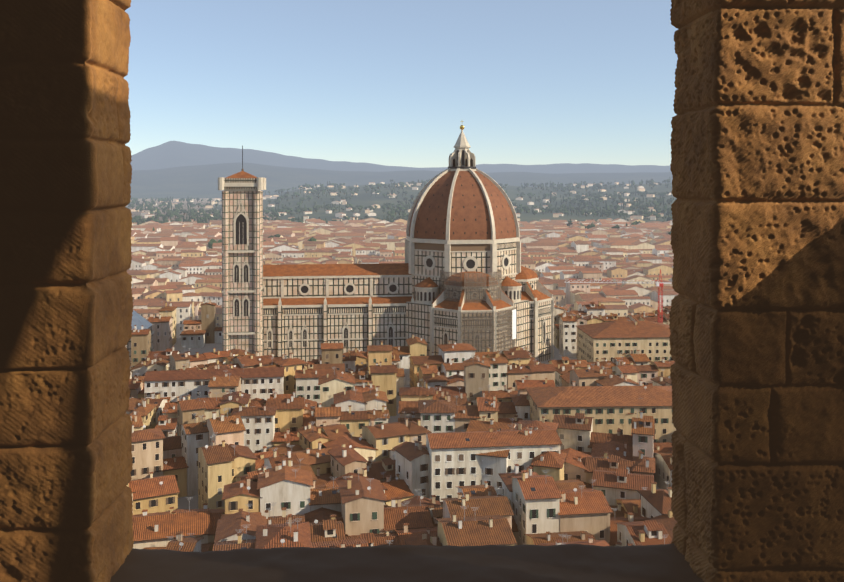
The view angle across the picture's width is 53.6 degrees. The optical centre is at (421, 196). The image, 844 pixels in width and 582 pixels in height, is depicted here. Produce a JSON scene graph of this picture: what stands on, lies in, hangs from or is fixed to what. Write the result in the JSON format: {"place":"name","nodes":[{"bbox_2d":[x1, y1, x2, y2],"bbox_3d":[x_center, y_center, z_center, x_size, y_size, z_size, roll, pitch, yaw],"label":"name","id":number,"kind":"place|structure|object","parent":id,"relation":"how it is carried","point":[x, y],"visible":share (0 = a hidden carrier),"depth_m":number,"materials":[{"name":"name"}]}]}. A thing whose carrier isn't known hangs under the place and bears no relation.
{"place":"outdoors","nodes":[
{"label":"outdoors","id":0,"kind":"place"},
{"bbox_2d":[0,0,133,581],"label":"stone wall","id":1,"kind":"structure","parent":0,"point":[66,459],"depth_m":2.01,"materials":[{"name":"brown stone"}]},
{"bbox_2d":[125,198,659,508],"bbox_3d":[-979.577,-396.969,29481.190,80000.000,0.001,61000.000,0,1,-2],"label":"ground","id":2,"kind":"structure","parent":0,"point":[183,502],"depth_m":452.27,"materials":[{"name":"grey"}]},
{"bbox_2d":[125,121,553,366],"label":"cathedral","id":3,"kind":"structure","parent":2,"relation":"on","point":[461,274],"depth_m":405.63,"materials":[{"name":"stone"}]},
{"bbox_2d":[128,182,672,262],"bbox_3d":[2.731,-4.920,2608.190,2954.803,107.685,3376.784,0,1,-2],"label":"city","id":4,"kind":"object","parent":2,"relation":"on","point":[535,235],"visible":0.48,"depth_m":1171.76,"materials":[{"name":"paint"}]},
{"bbox_2d":[126,177,675,248],"bbox_3d":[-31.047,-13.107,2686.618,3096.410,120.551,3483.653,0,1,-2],"label":"trees","id":5,"kind":"object","parent":2,"relation":"on","point":[193,213],"visible":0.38,"depth_m":2552.92,"materials":[{"name":"green plant"}]},
{"bbox_2d":[126,299,676,551],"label":"city","id":6,"kind":"object","parent":2,"relation":"on","point":[518,445],"visible":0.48,"depth_m":240.72,"materials":[{"name":"tile"}]},
{"bbox_2d":[127,244,678,337],"bbox_3d":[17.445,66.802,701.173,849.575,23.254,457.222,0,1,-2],"label":"city buildings","id":7,"kind":"structure","parent":2,"relation":"on","point":[186,283],"depth_m":698.71,"materials":[{"name":"orange tile"}]},
{"bbox_2d":[565,269,672,323],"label":"tower crane","id":8,"kind":"object","parent":2,"relation":"on","point":[658,284],"visible":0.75,"depth_m":405.44,"materials":[{"name":"red metal"}]},
{"bbox_2d":[124,0,677,167],"label":"sky","id":9,"kind":"structure","parent":0,"point":[381,82],"materials":[{"name":"blue"}]},
{"bbox_2d":[130,141,676,222],"bbox_3d":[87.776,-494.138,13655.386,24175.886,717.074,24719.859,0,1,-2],"label":"hills","id":10,"kind":"structure","parent":0,"point":[178,170],"depth_m":6724.66,"materials":[{"name":"plant"}]},
{"bbox_2d":[669,0,843,581],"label":"stone wall","id":11,"kind":"structure","parent":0,"point":[756,336],"depth_m":2.01,"materials":[{"name":"brown stone"}]},
{"bbox_3d":[-0.024,1.000,-0.024,3.850,8.000,4.720,0,1,-2],"label":"tower interior","id":12,"kind":"object","parent":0,"visible":0},
{"bbox_2d":[110,543,703,581],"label":"window sill","id":13,"kind":"structure","parent":12,"relation":"on","point":[533,563],"depth_m":2.20,"materials":[{"name":"brown"}]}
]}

